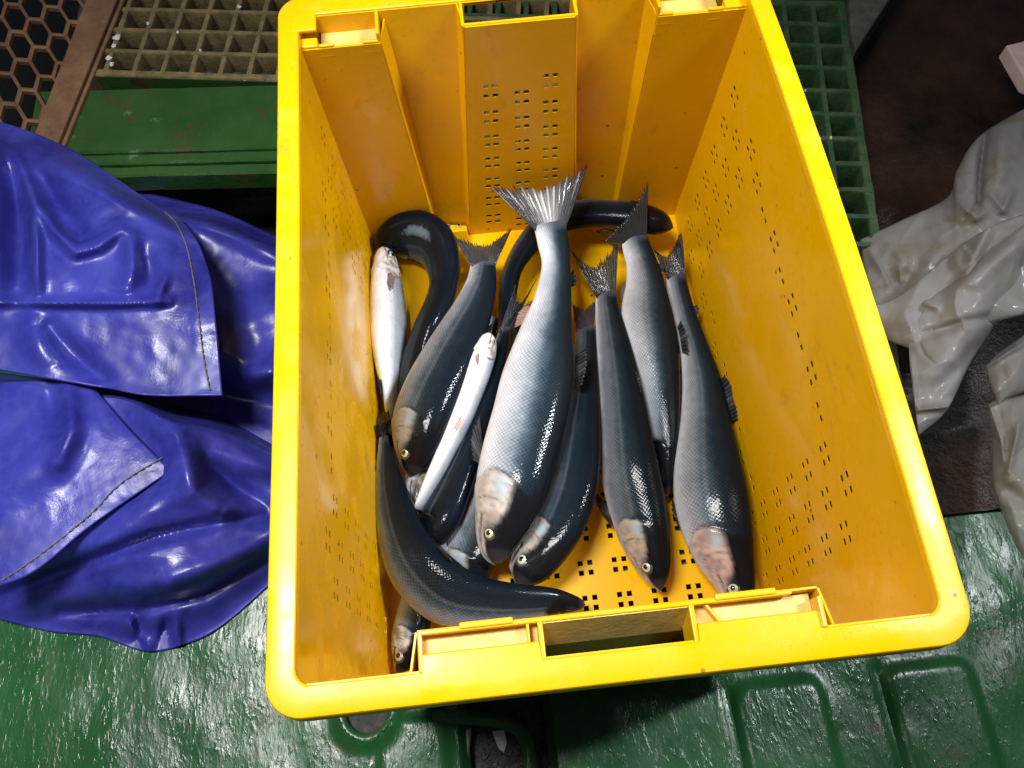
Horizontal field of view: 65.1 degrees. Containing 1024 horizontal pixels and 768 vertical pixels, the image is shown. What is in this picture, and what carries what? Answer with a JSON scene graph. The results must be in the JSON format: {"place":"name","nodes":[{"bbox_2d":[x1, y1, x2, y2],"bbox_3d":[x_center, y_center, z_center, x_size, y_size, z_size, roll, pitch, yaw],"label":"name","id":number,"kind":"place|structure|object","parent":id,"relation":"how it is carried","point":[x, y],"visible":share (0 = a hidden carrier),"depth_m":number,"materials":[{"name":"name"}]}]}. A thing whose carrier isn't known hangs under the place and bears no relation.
{"place":"outdoors","nodes":[
{"label":"outdoors","id":0,"kind":"place"},
{"bbox_2d":[0,0,79,130],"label":"pit floor","id":1,"kind":"structure","parent":0,"point":[44,63],"depth_m":1.25,"materials":[{"name":"black"}]},
{"bbox_2d":[0,370,470,767],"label":"deck","id":2,"kind":"structure","parent":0,"point":[67,700],"depth_m":0.78,"materials":[{"name":"green paint"}]},
{"bbox_2d":[0,122,275,651],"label":"oilskin clothing","id":3,"kind":"object","parent":2,"relation":"on","point":[137,332],"visible":0.99,"depth_m":0.80,"materials":[{"name":"blue plastic"}]},
{"bbox_2d":[340,712,391,738],"bbox_3d":[-0.140,0.317,0.780,0.062,0.018,0.062,-6,66,-1],"label":"deck drain","id":4,"kind":"object","parent":2,"relation":"in","point":[365,726],"visible":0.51,"depth_m":0.77,"materials":[{"name":"green paint"}]},
{"bbox_2d":[466,727,471,756],"bbox_3d":[-0.047,0.353,0.771,0.019,0.005,0.043,-3,66,0],"label":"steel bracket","id":5,"kind":"object","parent":2,"relation":"attached to","point":[468,733],"visible":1,"depth_m":0.77,"materials":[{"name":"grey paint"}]},
{"bbox_2d":[432,708,536,767],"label":"grab bar","id":6,"kind":"object","parent":2,"relation":"attached to","point":[518,729],"visible":1,"depth_m":0.76,"materials":[{"name":"green paint"}]},
{"bbox_2d":[252,221,275,234],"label":"floor","id":7,"kind":"structure","parent":0,"point":[270,227],"depth_m":1.16,"materials":[{"name":"black"}]},
{"bbox_2d":[30,85,277,223],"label":"steel beam","id":8,"kind":"structure","parent":7,"relation":"on","point":[214,147],"depth_m":1.01,"materials":[{"name":"green metal"}]},
{"bbox_2d":[77,0,277,74],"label":"plate below grating","id":9,"kind":"object","parent":7,"relation":"on","point":[80,9],"depth_m":1.13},
{"bbox_2d":[0,0,127,146],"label":"walkway","id":10,"kind":"structure","parent":9,"relation":"on","point":[73,77],"depth_m":1.05,"materials":[{"name":"metal"}]},
{"bbox_2d":[96,0,569,102],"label":"floor grating","id":11,"kind":"object","parent":9,"relation":"on","point":[143,25],"visible":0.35,"depth_m":1.07,"materials":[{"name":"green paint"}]},
{"bbox_2d":[467,337,549,767],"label":"trench","id":12,"kind":"object","parent":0,"point":[527,711],"depth_m":0.79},
{"bbox_2d":[493,730,506,751],"bbox_3d":[-0.011,0.349,0.785,0.012,0.001,0.021,-12,66,-4],"label":"paint chip","id":13,"kind":"object","parent":12,"relation":"on","point":[500,738],"visible":1,"depth_m":0.79,"materials":[{"name":"grey paint"}]},
{"bbox_2d":[542,472,1023,767],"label":"deck","id":14,"kind":"structure","parent":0,"point":[959,703],"depth_m":0.77,"materials":[{"name":"green paint"}]},
{"bbox_2d":[817,0,1023,514],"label":"brown deck","id":15,"kind":"structure","parent":14,"relation":"on","point":[939,94],"depth_m":1.04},
{"bbox_2d":[464,0,901,577],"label":"floor grating","id":16,"kind":"object","parent":15,"relation":"on","point":[814,32],"visible":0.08,"depth_m":1.01,"materials":[{"name":"green plastic"}]},
{"bbox_2d":[265,0,969,720],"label":"fish crate","id":17,"kind":"object","parent":16,"relation":"on","point":[695,116],"visible":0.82,"depth_m":0.64,"materials":[{"name":"yellow plastic"}]},
{"bbox_2d":[370,246,406,446],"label":"fish","id":18,"kind":"object","parent":17,"relation":"in","point":[388,321],"visible":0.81,"depth_m":0.82},
{"bbox_2d":[374,210,460,395],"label":"fish","id":19,"kind":"object","parent":17,"relation":"in","point":[427,241],"visible":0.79,"depth_m":0.84},
{"bbox_2d":[391,543,447,672],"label":"fish","id":20,"kind":"object","parent":17,"relation":"in","point":[409,622],"visible":0.38,"depth_m":0.71},
{"bbox_2d":[376,228,511,475],"bbox_3d":[-0.064,-0.047,0.802,0.080,0.053,0.288,19,68,10],"label":"fish","id":21,"kind":"object","parent":17,"relation":"in","point":[428,396],"visible":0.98,"depth_m":0.77},
{"bbox_2d":[404,316,498,513],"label":"fish","id":22,"kind":"object","parent":17,"relation":"in","point":[413,483],"visible":0.15,"depth_m":0.76},
{"bbox_2d":[414,333,496,509],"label":"fish","id":23,"kind":"object","parent":17,"relation":"in","point":[477,377],"visible":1,"depth_m":0.76},
{"bbox_2d":[418,280,535,545],"bbox_3d":[-0.024,0.023,0.786,0.041,0.040,0.288,19,68,10],"label":"fish","id":24,"kind":"object","parent":17,"relation":"in","point":[441,513],"visible":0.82,"depth_m":0.74},
{"bbox_2d":[374,419,584,626],"bbox_3d":[-0.066,0.141,0.716,0.261,0.047,0.110,41,73,17],"label":"fish","id":25,"kind":"object","parent":17,"relation":"in","point":[432,579],"visible":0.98,"depth_m":0.69},
{"bbox_2d":[446,300,531,578],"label":"fish","id":26,"kind":"object","parent":17,"relation":"in","point":[463,547],"visible":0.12,"depth_m":0.73},
{"bbox_2d":[471,163,587,564],"bbox_3d":[0.020,-0.029,0.764,0.105,0.079,0.393,4,66,3],"label":"fish","id":27,"kind":"object","parent":26,"relation":"on","point":[515,453],"visible":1,"depth_m":0.74},
{"bbox_2d":[509,298,599,584],"bbox_3d":[0.059,0.047,0.767,0.064,0.042,0.300,12,67,7],"label":"fish","id":28,"kind":"object","parent":17,"relation":"in","point":[545,547],"visible":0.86,"depth_m":0.73},
{"bbox_2d":[497,199,672,333],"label":"fish","id":29,"kind":"object","parent":17,"relation":"in","point":[587,213],"visible":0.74,"depth_m":0.85},
{"bbox_2d":[569,240,670,590],"bbox_3d":[0.100,0.022,0.784,0.062,0.048,0.354,-6,66,-1],"label":"fish","id":30,"kind":"object","parent":17,"relation":"in","point":[634,513],"visible":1,"depth_m":0.75},
{"bbox_2d":[604,183,687,495],"bbox_3d":[0.143,-0.052,0.796,0.061,0.072,0.314,-9,66,-3],"label":"fish","id":31,"kind":"object","parent":17,"relation":"in","point":[648,317],"visible":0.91,"depth_m":0.80},
{"bbox_2d":[653,234,754,593],"bbox_3d":[0.183,0.022,0.777,0.066,0.047,0.400,-1,66,1],"label":"fish","id":32,"kind":"object","parent":17,"relation":"in","point":[711,511],"visible":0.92,"depth_m":0.74},
{"bbox_2d":[835,0,892,62],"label":"support leg","id":33,"kind":"object","parent":15,"relation":"on","point":[864,18],"visible":0.34,"depth_m":1.04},
{"bbox_2d":[860,109,1023,434],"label":"plastic bag","id":34,"kind":"object","parent":15,"relation":"on","point":[945,277],"visible":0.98,"depth_m":0.82,"materials":[{"name":"white plastic"}]},
{"bbox_2d":[986,335,1023,557],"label":"plastic bag","id":35,"kind":"object","parent":15,"relation":"on","point":[1005,369],"visible":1,"depth_m":0.76,"materials":[{"name":"white plastic"}]},
{"bbox_2d":[999,42,1023,94],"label":"foam board","id":36,"kind":"object","parent":15,"relation":"on","point":[1011,57],"visible":1,"depth_m":1.00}
]}

